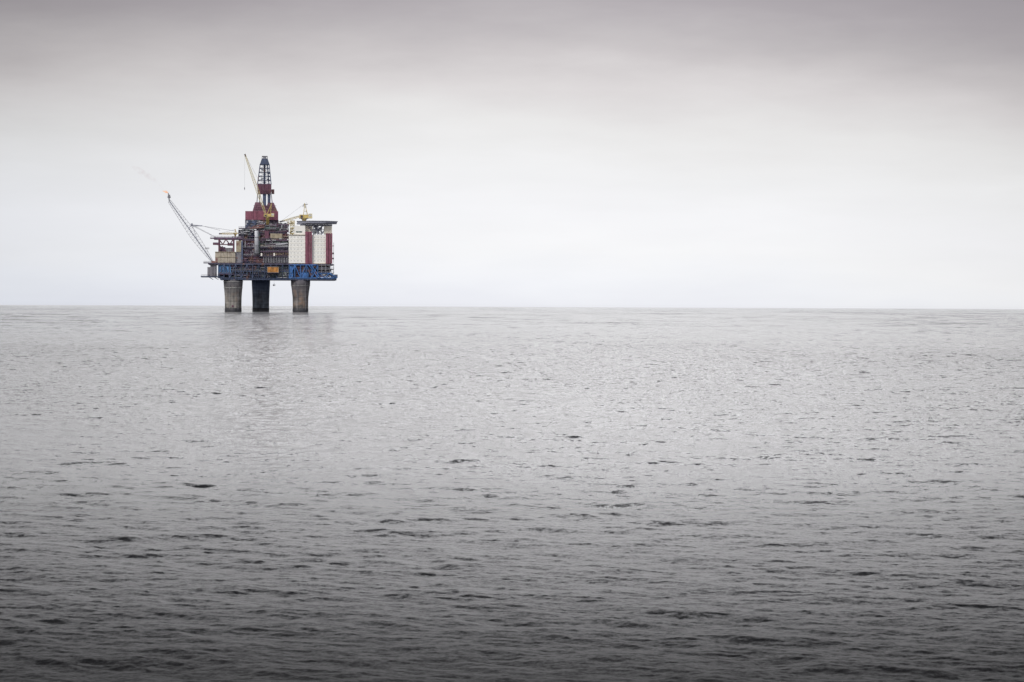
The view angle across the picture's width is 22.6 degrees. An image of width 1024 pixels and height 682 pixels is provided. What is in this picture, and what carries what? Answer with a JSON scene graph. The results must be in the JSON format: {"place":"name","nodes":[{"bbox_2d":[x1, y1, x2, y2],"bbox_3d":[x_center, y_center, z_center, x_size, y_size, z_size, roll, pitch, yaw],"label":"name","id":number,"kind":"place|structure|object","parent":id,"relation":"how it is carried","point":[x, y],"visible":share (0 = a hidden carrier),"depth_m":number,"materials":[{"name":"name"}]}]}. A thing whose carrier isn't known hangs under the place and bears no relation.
{"place":"outdoors","nodes":[
{"label":"outdoors","id":0,"kind":"place"},
{"bbox_2d":[219,229,237,236],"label":"pedestal crane","id":1,"kind":"object","parent":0,"point":[229,233],"visible":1,"depth_m":2406.64,"materials":[{"name":"yellow paint"}]},
{"bbox_2d":[0,305,1023,681],"bbox_3d":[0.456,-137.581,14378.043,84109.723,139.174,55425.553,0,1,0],"label":"sea","id":2,"kind":"structure","parent":0,"point":[502,495],"depth_m":126.53,"materials":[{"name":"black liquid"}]},
{"bbox_2d":[167,156,337,311],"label":"oil platform","id":3,"kind":"structure","parent":2,"relation":"in","point":[302,258],"depth_m":2402.95,"materials":[{"name":"grey metal"}]},
{"bbox_2d":[244,154,273,224],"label":"pedestal crane","id":4,"kind":"object","parent":3,"relation":"on","point":[267,216],"visible":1,"depth_m":2399.79,"materials":[{"name":"yellow paint"}]},
{"bbox_2d":[267,267,278,271],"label":"cargo container","id":5,"kind":"object","parent":3,"relation":"on","point":[272,269],"visible":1,"depth_m":2396.77,"materials":[{"name":"orange metal"}]},
{"bbox_2d":[282,203,311,225],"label":"pedestal crane","id":6,"kind":"object","parent":3,"relation":"on","point":[303,217],"visible":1,"depth_m":2420.62,"materials":[{"name":"yellow paint"}]},
{"bbox_2d":[0,0,1023,308],"label":"sky","id":7,"kind":"structure","parent":0,"point":[462,153],"materials":[{"name":"grey"}]}
]}

